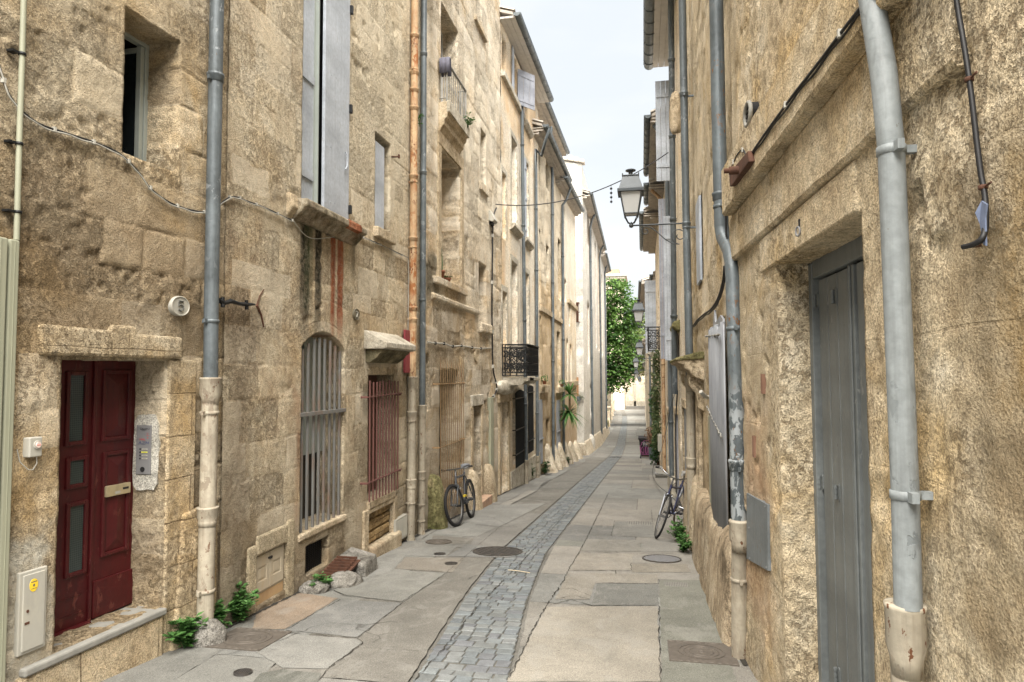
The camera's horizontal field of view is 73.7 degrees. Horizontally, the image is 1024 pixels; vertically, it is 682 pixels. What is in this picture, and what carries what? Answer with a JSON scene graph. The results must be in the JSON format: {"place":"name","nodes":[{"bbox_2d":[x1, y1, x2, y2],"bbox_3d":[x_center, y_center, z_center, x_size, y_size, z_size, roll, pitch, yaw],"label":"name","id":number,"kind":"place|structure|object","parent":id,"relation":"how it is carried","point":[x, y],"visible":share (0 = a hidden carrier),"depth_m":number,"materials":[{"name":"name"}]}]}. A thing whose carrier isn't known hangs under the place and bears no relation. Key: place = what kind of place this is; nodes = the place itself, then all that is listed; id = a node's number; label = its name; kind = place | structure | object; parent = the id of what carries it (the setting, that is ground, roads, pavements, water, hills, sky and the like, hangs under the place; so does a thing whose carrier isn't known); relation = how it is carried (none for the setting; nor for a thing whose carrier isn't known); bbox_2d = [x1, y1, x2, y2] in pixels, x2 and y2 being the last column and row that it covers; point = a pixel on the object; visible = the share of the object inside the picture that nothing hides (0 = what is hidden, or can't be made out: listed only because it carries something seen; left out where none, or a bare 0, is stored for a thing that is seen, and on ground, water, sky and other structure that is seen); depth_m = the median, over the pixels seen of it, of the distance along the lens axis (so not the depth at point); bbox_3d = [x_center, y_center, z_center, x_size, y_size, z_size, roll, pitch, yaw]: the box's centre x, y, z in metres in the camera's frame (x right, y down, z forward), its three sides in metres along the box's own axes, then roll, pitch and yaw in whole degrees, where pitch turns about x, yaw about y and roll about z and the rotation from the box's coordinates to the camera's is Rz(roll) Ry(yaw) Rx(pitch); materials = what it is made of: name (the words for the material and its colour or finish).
{"place":"outdoors","nodes":[
{"label":"outdoors","id":0,"kind":"place"},
{"bbox_2d":[101,406,757,681],"bbox_3d":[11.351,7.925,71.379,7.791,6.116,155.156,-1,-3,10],"label":"pavement","id":1,"kind":"structure","parent":0,"point":[571,640],"depth_m":6.10,"materials":[{"name":"stone"}]},
{"bbox_2d":[0,0,229,681],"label":"stone house","id":2,"kind":"structure","parent":1,"relation":"on","point":[109,352],"depth_m":4.56,"materials":[{"name":"brown stone"}]},
{"bbox_2d":[0,237,7,455],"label":"cable trunking","id":3,"kind":"object","parent":2,"relation":"attached to","point":[3,256],"visible":1,"depth_m":3.71,"materials":[{"name":"beige plastic"}]},
{"bbox_2d":[0,239,19,681],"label":"cable trunking","id":4,"kind":"object","parent":2,"relation":"attached to","point":[7,427],"visible":0.76,"depth_m":3.74,"materials":[{"name":"beige plastic"}]},
{"bbox_2d":[1,0,26,240],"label":"conduit","id":5,"kind":"object","parent":2,"relation":"attached to","point":[18,142],"visible":1,"depth_m":3.85,"materials":[{"name":"beige plastic"}]},
{"bbox_2d":[17,437,41,469],"bbox_3d":[-2.754,0.643,3.882,0.097,0.189,0.121,-1,-3,11],"label":"call button box","id":6,"kind":"object","parent":2,"relation":"attached to","point":[32,446],"visible":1,"depth_m":3.88,"materials":[{"name":"white plastic"}]},
{"bbox_2d":[13,566,46,656],"bbox_3d":[-2.764,1.536,3.898,0.090,0.460,0.171,-1,-3,11],"label":"meter box","id":7,"kind":"object","parent":2,"relation":"attached to","point":[30,613],"visible":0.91,"depth_m":3.87,"materials":[{"name":"white plastic"}]},
{"bbox_2d":[21,570,45,652],"bbox_3d":[-2.729,1.536,3.892,0.010,0.424,0.136,-1,-3,15],"label":"door","id":8,"kind":"structure","parent":7,"relation":"in","point":[32,634],"depth_m":3.89,"materials":[{"name":"white plastic"}]},
{"bbox_2d":[54,360,97,636],"bbox_3d":[-2.902,1.015,4.359,0.090,1.852,0.526,-1,-3,15],"label":"door","id":9,"kind":"structure","parent":2,"relation":"in","point":[78,412],"depth_m":4.49,"materials":[{"name":"red paint"}]},
{"bbox_2d":[0,66,205,213],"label":"cable","id":10,"kind":"object","parent":2,"relation":"attached to","point":[54,128],"visible":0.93,"depth_m":4.33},
{"bbox_2d":[91,361,135,619],"bbox_3d":[-2.792,0.998,4.789,0.081,1.774,0.369,-1,-3,15],"label":"door","id":11,"kind":"structure","parent":2,"relation":"in","point":[112,581],"depth_m":4.77,"materials":[{"name":"red paint"}]},
{"bbox_2d":[122,32,148,161],"bbox_3d":[-3.008,-1.752,4.949,0.427,1.000,0.517,-1,-3,11],"label":"window","id":12,"kind":"structure","parent":2,"relation":"in","point":[136,67],"depth_m":5.12,"materials":[{"name":"black glass"}]},
{"bbox_2d":[136,425,151,473],"bbox_3d":[-2.652,0.784,4.938,0.118,0.351,0.052,-1,-3,11],"label":"intercom panel","id":13,"kind":"object","parent":2,"relation":"attached to","point":[143,447],"visible":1,"depth_m":4.92,"materials":[{"name":"metal"}]},
{"bbox_2d":[168,296,189,315],"bbox_3d":[-2.473,-0.258,5.049,0.068,0.148,0.192,-1,-3,15],"label":"number plaque","id":14,"kind":"object","parent":2,"relation":"attached to","point":[178,305],"visible":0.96,"depth_m":5.03,"materials":[{"name":"ceramic"}]},
{"bbox_2d":[196,0,224,619],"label":"drainpipe","id":15,"kind":"object","parent":2,"relation":"attached to","point":[210,391],"visible":1,"depth_m":5.22,"materials":[{"name":"grey metal"}]},
{"bbox_2d":[162,611,208,648],"bbox_3d":[-2.414,2.110,4.960,0.303,0.250,0.372,-2,-3,28],"label":"weed","id":16,"kind":"object","parent":1,"relation":"on","point":[183,634],"visible":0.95,"depth_m":4.93,"materials":[{"name":"green plant"}]},
{"bbox_2d":[189,618,226,647],"bbox_3d":[-2.268,2.209,5.082,0.258,0.276,0.242,-1,-3,11],"label":"rock","id":17,"kind":"object","parent":1,"relation":"on","point":[215,632],"visible":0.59,"depth_m":5.00,"materials":[{"name":"stone"}]},
{"bbox_2d":[214,598,232,627],"bbox_3d":[-2.294,2.157,5.324,0.222,0.246,0.220,1,-3,-20],"label":"weed","id":18,"kind":"object","parent":1,"relation":"on","point":[220,612],"visible":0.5,"depth_m":5.33,"materials":[{"name":"green plant"}]},
{"bbox_2d":[227,581,259,621],"bbox_3d":[-2.195,2.150,5.566,0.353,0.325,0.409,-2,-4,35],"label":"weed","id":19,"kind":"object","parent":1,"relation":"on","point":[238,604],"visible":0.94,"depth_m":5.59,"materials":[{"name":"green plant"}]},
{"bbox_2d":[205,627,291,651],"bbox_3d":[-1.999,2.253,5.165,0.470,0.047,0.470,-1,-3,11],"label":"stone","id":20,"kind":"object","parent":1,"relation":"on","point":[247,639],"visible":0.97,"depth_m":5.14,"materials":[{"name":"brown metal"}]},
{"bbox_2d":[299,579,329,593],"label":"rock","id":21,"kind":"object","parent":1,"relation":"on","point":[319,587],"visible":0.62,"depth_m":6.58,"materials":[{"name":"stone"}]},
{"bbox_2d":[217,0,420,625],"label":"stone house","id":22,"kind":"structure","parent":1,"relation":"on","point":[314,429],"depth_m":7.19,"materials":[{"name":"beige stone"}]},
{"bbox_2d":[219,289,263,326],"bbox_3d":[-2.247,-0.313,5.721,0.051,0.346,0.757,-1,-3,7],"label":"iron bracket","id":23,"kind":"object","parent":22,"relation":"attached to","point":[223,302],"visible":0.98,"depth_m":5.68,"materials":[{"name":"metal"}]},
{"bbox_2d":[221,195,293,221],"bbox_3d":[-2.223,-1.129,6.024,0.019,0.156,1.167,-1,-3,11],"label":"cable","id":24,"kind":"object","parent":22,"relation":"attached to","point":[250,202],"visible":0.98,"depth_m":5.92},
{"bbox_2d":[302,337,322,454],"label":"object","id":25,"kind":"structure","parent":22,"relation":"in","point":[310,340],"depth_m":7.50,"materials":[{"name":"metal"}]},
{"bbox_2d":[394,513,406,538],"bbox_3d":[-1.537,2.558,9.326,0.076,0.310,0.461,-1,-3,11],"label":"vent cover","id":26,"kind":"object","parent":22,"relation":"attached to","point":[400,522],"visible":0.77,"depth_m":9.35,"materials":[{"name":"white plastic"}]},
{"bbox_2d":[406,0,418,540],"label":"drainpipe","id":27,"kind":"object","parent":22,"relation":"attached to","point":[412,381],"visible":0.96,"depth_m":9.82,"materials":[{"name":"metal"}]},
{"bbox_2d":[417,0,426,534],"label":"drainpipe","id":28,"kind":"object","parent":22,"relation":"attached to","point":[422,413],"visible":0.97,"depth_m":10.29,"materials":[{"name":"grey metal"}]},
{"bbox_2d":[314,547,377,578],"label":"vent kerb","id":29,"kind":"structure","parent":1,"relation":"on","point":[362,563],"depth_m":7.31,"materials":[{"name":"metal"}]},
{"bbox_2d":[330,570,363,588],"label":"rock","id":30,"kind":"object","parent":1,"relation":"on","point":[345,579],"visible":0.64,"depth_m":6.85,"materials":[{"name":"stone"}]},
{"bbox_2d":[427,474,447,530],"bbox_3d":[-1.223,2.655,10.761,0.410,1.127,0.345,-1,-3,11],"label":"guard stone","id":31,"kind":"object","parent":1,"relation":"on","point":[437,519],"visible":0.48,"depth_m":10.61,"materials":[{"name":"stone"}]},
{"bbox_2d":[439,463,475,526],"bbox_3d":[-0.837,2.550,11.449,0.617,0.949,1.722,-7,-8,9],"label":"bicycle","id":32,"kind":"object","parent":1,"relation":"on","point":[464,499],"visible":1,"depth_m":11.16,"materials":[{"name":"grey paint"}]},
{"bbox_2d":[425,0,501,529],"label":"stone house","id":33,"kind":"structure","parent":1,"relation":"on","point":[463,182],"depth_m":12.79,"materials":[{"name":"stone"}]},
{"bbox_2d":[439,57,450,76],"bbox_3d":[-1.127,-4.621,11.486,0.188,0.315,0.115,-1,-3,11],"label":"hanging cloth","id":34,"kind":"object","parent":33,"relation":"hanging from","point":[445,65],"visible":1,"depth_m":11.44,"materials":[{"name":"fabric"}]},
{"bbox_2d":[487,397,493,469],"bbox_3d":[-0.468,2.350,14.934,0.093,2.226,0.262,-1,-3,11],"label":"cable trunking","id":35,"kind":"object","parent":33,"relation":"attached to","point":[490,403],"visible":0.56,"depth_m":14.86,"materials":[{"name":"beige plastic"}]},
{"bbox_2d":[491,207,497,397],"bbox_3d":[-0.394,-0.888,15.324,0.083,4.311,0.465,-1,-3,15],"label":"cable","id":36,"kind":"object","parent":33,"relation":"attached to","point":[495,380],"visible":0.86,"depth_m":15.14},
{"bbox_2d":[495,152,667,205],"bbox_3d":[1.581,-3.672,15.499,3.927,1.176,0.023,0,-3,3],"label":"cable","id":37,"kind":"object","parent":33,"relation":"attached to","point":[581,195],"visible":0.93,"depth_m":15.47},
{"bbox_2d":[467,469,482,509],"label":"guard stone","id":38,"kind":"object","parent":1,"relation":"on","point":[473,476],"visible":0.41,"depth_m":12.97,"materials":[{"name":"stone"}]},
{"bbox_2d":[226,474,747,678],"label":"pavement cracks","id":39,"kind":"object","parent":1,"relation":"on","point":[744,662],"visible":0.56,"depth_m":6.14,"materials":[{"name":"concrete"}]},
{"bbox_2d":[484,464,497,502],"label":"guard stone","id":40,"kind":"object","parent":1,"relation":"on","point":[489,483],"visible":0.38,"depth_m":14.28,"materials":[{"name":"stone"}]},
{"bbox_2d":[472,546,522,555],"bbox_3d":[-0.185,2.708,8.785,0.648,0.064,0.648,-1,-3,11],"label":"manhole cover","id":41,"kind":"object","parent":1,"relation":"on","point":[497,551],"visible":1,"depth_m":8.76,"materials":[{"name":"metal"}]},
{"bbox_2d":[413,416,626,681],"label":"sett gutter","id":42,"kind":"object","parent":1,"relation":"in","point":[473,599],"visible":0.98,"depth_m":6.17,"materials":[{"name":"stone"}]},
{"bbox_2d":[497,5,553,494],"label":"stone house","id":43,"kind":"structure","parent":1,"relation":"on","point":[522,74],"depth_m":18.09,"materials":[{"name":"beige stone"}]},
{"bbox_2d":[520,96,528,483],"bbox_3d":[0.338,-1.419,18.883,0.146,10.761,0.561,-1,-3,11],"label":"drainpipe","id":44,"kind":"object","parent":43,"relation":"attached to","point":[526,462],"visible":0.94,"depth_m":18.83,"materials":[{"name":"grey metal"}]},
{"bbox_2d":[534,128,549,477],"bbox_3d":[0.958,-1.224,21.139,0.541,10.863,0.145,-1,-3,11],"label":"drainpipe","id":45,"kind":"object","parent":43,"relation":"attached to","point":[536,290],"visible":0.77,"depth_m":21.17,"materials":[{"name":"grey metal"}]},
{"bbox_2d":[545,444,557,472],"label":"guard stone","id":46,"kind":"object","parent":1,"relation":"on","point":[552,467],"visible":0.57,"depth_m":23.01,"materials":[{"name":"stone"}]},
{"bbox_2d":[532,118,571,473],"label":"stone house","id":47,"kind":"structure","parent":1,"relation":"on","point":[552,157],"depth_m":24.24,"materials":[{"name":"beige stone"}]},
{"bbox_2d":[550,126,554,459],"bbox_3d":[1.465,-1.711,24.969,0.182,12.571,0.364,-1,-3,11],"label":"drainpipe","id":48,"kind":"object","parent":47,"relation":"attached to","point":[552,311],"visible":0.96,"depth_m":24.90,"materials":[{"name":"grey metal"}]},
{"bbox_2d":[535,97,569,191],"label":"stone house","id":49,"kind":"structure","parent":47,"relation":"on","point":[546,114],"depth_m":26.42,"materials":[{"name":"beige stone"}]},
{"bbox_2d":[561,188,571,451],"bbox_3d":[2.242,-0.728,28.127,0.497,11.301,0.276,1,-3,-19],"label":"drainpipe","id":50,"kind":"object","parent":47,"relation":"attached to","point":[563,305],"visible":0.92,"depth_m":28.07,"materials":[{"name":"grey metal"}]},
{"bbox_2d":[559,382,585,428],"bbox_3d":[2.280,2.619,26.973,1.741,2.032,1.802,-1,-3,11],"label":"yucca","id":51,"kind":"object","parent":47,"relation":"on","point":[567,413],"visible":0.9,"depth_m":26.91,"materials":[{"name":"green plant"}]},
{"bbox_2d":[555,175,584,445],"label":"stone house","id":52,"kind":"structure","parent":1,"relation":"on","point":[573,208],"depth_m":31.34,"materials":[{"name":"beige stone"}]},
{"bbox_2d":[563,155,610,454],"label":"stone house","id":53,"kind":"structure","parent":1,"relation":"on","point":[582,224],"depth_m":39.86,"materials":[{"name":"beige stone"}]},
{"bbox_2d":[589,214,595,435],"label":"drainpipe","id":54,"kind":"object","parent":53,"relation":"attached to","point":[591,327],"visible":0.98,"depth_m":42.17,"materials":[{"name":"grey metal"}]},
{"bbox_2d":[599,245,603,433],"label":"drainpipe","id":55,"kind":"object","parent":53,"relation":"attached to","point":[600,339],"visible":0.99,"depth_m":53.91,"materials":[{"name":"grey metal"}]},
{"bbox_2d":[604,266,607,428],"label":"drainpipe","id":56,"kind":"object","parent":53,"relation":"attached to","point":[605,344],"visible":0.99,"depth_m":64.05,"materials":[{"name":"grey metal"}]},
{"bbox_2d":[607,390,614,426],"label":"garden wall","id":57,"kind":"structure","parent":1,"relation":"on","point":[610,405],"depth_m":90.00,"materials":[{"name":"stone"}]},
{"bbox_2d":[606,269,627,409],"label":"apartment block","id":58,"kind":"structure","parent":1,"relation":"on","point":[620,401],"depth_m":148.55,"materials":[{"name":"paint"}]},
{"bbox_2d":[606,277,644,393],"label":"tree","id":59,"kind":"object","parent":1,"relation":"on","point":[616,369],"visible":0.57,"depth_m":82.44,"materials":[{"name":"green plant"}]},
{"bbox_2d":[608,297,644,385],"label":"tree","id":60,"kind":"object","parent":1,"relation":"on","point":[641,369],"visible":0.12,"depth_m":116.21,"materials":[{"name":"plant"}]},
{"bbox_2d":[625,371,644,405],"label":"stone house","id":61,"kind":"structure","parent":1,"relation":"on","point":[635,395],"depth_m":168.67,"materials":[{"name":"stone"}]},
{"bbox_2d":[640,338,647,435],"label":"stone house","id":62,"kind":"structure","parent":1,"relation":"on","point":[644,348],"depth_m":70.19,"materials":[{"name":"stone"}]},
{"bbox_2d":[638,436,650,458],"bbox_3d":[6.627,5.243,33.731,0.760,1.100,0.818,-1,-3,11],"label":"wheelie bin","id":63,"kind":"object","parent":1,"relation":"on","point":[644,451],"visible":0.62,"depth_m":33.45,"materials":[{"name":"purple plastic"}]},
{"bbox_2d":[638,276,652,431],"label":"stone house","id":64,"kind":"structure","parent":1,"relation":"on","point":[641,289],"depth_m":49.09,"materials":[{"name":"beige stone"}]},
{"bbox_2d":[639,206,661,465],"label":"stone house","id":65,"kind":"structure","parent":1,"relation":"on","point":[649,242],"depth_m":28.07,"materials":[{"name":"beige stone"}]},
{"bbox_2d":[648,389,659,464],"bbox_3d":[5.999,3.598,28.278,0.708,3.394,1.581,-1,-3,11],"label":"climbing plant","id":66,"kind":"object","parent":65,"relation":"attached to","point":[655,453],"visible":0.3,"depth_m":28.17,"materials":[{"name":"green plant"}]},
{"bbox_2d":[649,349,660,449],"bbox_3d":[5.296,2.145,24.973,0.502,3.723,0.832,-1,-3,11],"label":"hanging plant","id":67,"kind":"object","parent":65,"relation":"attached to","point":[656,383],"visible":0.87,"depth_m":24.94,"materials":[{"name":"green plant"}]},
{"bbox_2d":[643,178,667,466],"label":"stone house","id":68,"kind":"structure","parent":1,"relation":"on","point":[650,199],"depth_m":22.58,"materials":[{"name":"grey stone"}]},
{"bbox_2d":[632,299,659,336],"bbox_3d":[4.639,-0.776,23.004,1.165,1.299,0.430,-1,-3,11],"label":"street lamp","id":69,"kind":"object","parent":68,"relation":"attached to","point":[638,310],"visible":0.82,"depth_m":22.94,"materials":[{"name":"grey metal"}]},
{"bbox_2d":[650,189,665,471],"bbox_3d":[4.670,-0.302,21.750,0.413,9.219,0.144,-1,-3,11],"label":"drainpipe","id":70,"kind":"object","parent":68,"relation":"attached to","point":[654,193],"visible":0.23,"depth_m":21.57,"materials":[{"name":"metal"}]},
{"bbox_2d":[643,106,676,496],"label":"stone house","id":71,"kind":"structure","parent":1,"relation":"on","point":[649,152],"depth_m":19.09,"materials":[{"name":"grey stone"}]},
{"bbox_2d":[652,123,673,481],"bbox_3d":[3.725,-0.872,16.812,0.413,9.148,0.132,-1,-3,11],"label":"drainpipe","id":72,"kind":"object","parent":71,"relation":"attached to","point":[670,394],"visible":0.38,"depth_m":16.64,"materials":[{"name":"grey metal"}]},
{"bbox_2d":[642,554,681,562],"bbox_3d":[1.844,2.682,8.405,0.475,0.052,0.475,-1,-3,11],"label":"manhole cover","id":73,"kind":"object","parent":1,"relation":"on","point":[658,558],"visible":1,"depth_m":8.38,"materials":[{"name":"metal"}]},
{"bbox_2d":[643,0,686,506],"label":"stone house","id":74,"kind":"structure","parent":1,"relation":"on","point":[655,33],"depth_m":14.82,"materials":[{"name":"grey stone"}]},
{"bbox_2d":[617,168,682,244],"bbox_3d":[2.332,-2.213,11.233,1.165,1.299,0.430,-1,-3,11],"label":"street lamp","id":75,"kind":"object","parent":74,"relation":"attached to","point":[630,190],"visible":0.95,"depth_m":11.18,"materials":[{"name":"glass"}]},
{"bbox_2d":[668,0,677,393],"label":"drainpipe","id":76,"kind":"object","parent":74,"relation":"attached to","point":[672,157],"visible":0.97,"depth_m":13.97,"materials":[{"name":"grey metal"}]},
{"bbox_2d":[675,394,677,493],"bbox_3d":[3.378,2.045,14.095,0.082,2.087,0.744,-1,-3,18],"label":"cable","id":77,"kind":"object","parent":74,"relation":"attached to","point":[675,444],"visible":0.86,"depth_m":14.18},
{"bbox_2d":[676,415,678,494],"bbox_3d":[3.753,2.656,15.457,0.051,2.000,0.700,-1,-3,11],"label":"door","id":78,"kind":"structure","parent":74,"relation":"in","point":[677,451],"depth_m":15.14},
{"bbox_2d":[654,466,686,538],"bbox_3d":[2.475,2.443,10.449,0.604,0.993,1.742,13,0,31],"label":"bicycle","id":79,"kind":"object","parent":1,"relation":"on","point":[672,511],"visible":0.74,"depth_m":10.15,"materials":[{"name":"blue paint"}]},
{"bbox_2d":[667,516,685,539],"bbox_3d":[2.361,2.664,9.600,0.377,0.359,0.422,-1,-3,11],"label":"weed","id":80,"kind":"object","parent":1,"relation":"on","point":[680,528],"visible":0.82,"depth_m":9.62,"materials":[{"name":"green plant"}]},
{"bbox_2d":[676,533,691,551],"bbox_3d":[2.276,2.632,8.872,0.289,0.241,0.434,-1,-3,11],"label":"weed","id":81,"kind":"object","parent":1,"relation":"on","point":[685,545],"visible":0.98,"depth_m":8.85,"materials":[{"name":"green plant"}]},
{"bbox_2d":[683,468,686,531],"bbox_3d":[2.720,2.567,10.151,0.348,1.403,0.730,-1,-3,11],"label":"drainpipe","id":82,"kind":"object","parent":1,"relation":"on","point":[685,506],"visible":0.1,"depth_m":10.11,"materials":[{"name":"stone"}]},
{"bbox_2d":[686,475,696,551],"bbox_3d":[2.543,2.446,9.277,0.346,1.455,0.832,-1,-3,11],"label":"guard stone","id":83,"kind":"object","parent":1,"relation":"on","point":[692,503],"visible":0.07,"depth_m":8.98,"materials":[{"name":"stone"}]},
{"bbox_2d":[670,0,731,518],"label":"stone house","id":84,"kind":"structure","parent":1,"relation":"on","point":[707,262],"depth_m":8.44,"materials":[{"name":"stone"}]},
{"bbox_2d":[678,0,695,530],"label":"drainpipe","id":85,"kind":"object","parent":84,"relation":"attached to","point":[690,458],"visible":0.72,"depth_m":9.40,"materials":[{"name":"grey metal"}]},
{"bbox_2d":[693,266,724,326],"bbox_3d":[2.318,-0.397,8.322,0.026,0.293,4.846,-1,-3,11],"label":"cable","id":86,"kind":"object","parent":84,"relation":"attached to","point":[714,306],"visible":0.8,"depth_m":6.57,"materials":[{"name":"rubber"}]},
{"bbox_2d":[708,416,710,502],"bbox_3d":[2.162,1.696,7.253,0.093,1.778,0.402,-1,-3,11],"label":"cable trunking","id":87,"kind":"object","parent":84,"relation":"attached to","point":[709,458],"visible":0.15,"depth_m":7.38,"materials":[{"name":"beige plastic"}]},
{"bbox_2d":[705,310,728,528],"bbox_3d":[1.949,0.857,6.477,0.093,2.380,1.338,-1,-3,11],"label":"shutter","id":88,"kind":"object","parent":84,"relation":"attached to","point":[717,407],"visible":0.88,"depth_m":6.13,"materials":[{"name":"wood"}]},
{"bbox_2d":[692,488,709,573],"bbox_3d":[2.316,2.398,8.049,0.344,1.213,1.303,-1,-3,11],"label":"guard stone","id":89,"kind":"object","parent":1,"relation":"on","point":[702,498],"visible":0.21,"depth_m":7.94,"materials":[{"name":"stone"}]},
{"bbox_2d":[667,639,739,666],"bbox_3d":[1.375,2.260,4.957,0.470,0.047,0.470,-1,-3,11],"label":"manhole cover","id":90,"kind":"object","parent":1,"relation":"on","point":[699,652],"visible":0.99,"depth_m":4.93,"materials":[{"name":"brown metal"}]},
{"bbox_2d":[699,503,713,594],"bbox_3d":[2.099,2.264,6.968,0.349,1.178,1.033,-1,-3,11],"label":"guard stone","id":91,"kind":"object","parent":1,"relation":"on","point":[707,519],"visible":0.12,"depth_m":6.92,"materials":[{"name":"stone"}]},
{"bbox_2d":[706,520,722,621],"bbox_3d":[1.931,2.180,6.092,0.348,1.112,0.972,-1,-3,11],"label":"guard stone","id":92,"kind":"object","parent":1,"relation":"on","point":[711,583],"visible":0.1,"depth_m":6.05,"materials":[{"name":"stone"}]},
{"bbox_2d":[716,525,730,646],"bbox_3d":[1.800,2.083,5.415,0.333,1.155,0.796,-1,-3,11],"label":"guard stone","id":93,"kind":"object","parent":1,"relation":"on","point":[723,615],"visible":0.17,"depth_m":5.27,"materials":[{"name":"stone"}]},
{"bbox_2d":[721,0,1023,681],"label":"stone house","id":94,"kind":"structure","parent":1,"relation":"on","point":[816,474],"depth_m":2.50,"materials":[{"name":"stone"}]},
{"bbox_2d":[709,0,746,659],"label":"drainpipe","id":95,"kind":"object","parent":94,"relation":"attached to","point":[737,521],"visible":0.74,"depth_m":4.85,"materials":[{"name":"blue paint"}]},
{"bbox_2d":[724,151,754,186],"bbox_3d":[1.430,-1.063,4.179,0.257,0.114,0.600,-1,-3,11],"label":"junction box","id":96,"kind":"object","parent":94,"relation":"attached to","point":[739,170],"visible":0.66,"depth_m":4.15,"materials":[{"name":"metal"}]},
{"bbox_2d":[743,100,759,127],"bbox_3d":[1.515,-1.433,4.309,0.079,0.165,0.195,-1,-3,8],"label":"round vent","id":97,"kind":"object","parent":94,"relation":"attached to","point":[750,108],"visible":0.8,"depth_m":4.24,"materials":[{"name":"concrete"}]},
{"bbox_2d":[747,493,770,570],"bbox_3d":[1.562,1.223,4.334,0.029,0.481,0.638,-1,-3,8],"label":"metal plate","id":98,"kind":"object","parent":94,"relation":"attached to","point":[758,533],"visible":0.94,"depth_m":4.27,"materials":[{"name":"metal"}]},
{"bbox_2d":[725,7,859,238],"bbox_3d":[1.348,-1.034,3.626,0.061,0.405,2.989,-1,-3,9],"label":"cable","id":99,"kind":"object","parent":94,"relation":"attached to","point":[841,34],"visible":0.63,"depth_m":2.86,"materials":[{"name":"rubber"}]},
{"bbox_2d":[858,0,932,681],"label":"drainpipe","id":100,"kind":"object","parent":94,"relation":"attached to","point":[905,616],"visible":0.98,"depth_m":2.06,"materials":[{"name":"metal"}]},
{"bbox_2d":[953,0,988,249],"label":"cable","id":101,"kind":"object","parent":94,"relation":"attached to","point":[975,128],"visible":0.98,"depth_m":1.73,"materials":[{"name":"rubber"}]},
{"bbox_2d":[975,201,987,245],"bbox_3d":[1.148,-0.287,1.661,0.012,0.115,0.043,0,-3,1],"label":"plastic scrap","id":102,"kind":"object","parent":101,"relation":"attached to","point":[981,212],"visible":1,"depth_m":1.66,"materials":[{"name":"plastic"}]},
{"bbox_2d":[500,0,668,370],"label":"sky","id":103,"kind":"structure","parent":0,"point":[589,52],"materials":[{"name":"white"}]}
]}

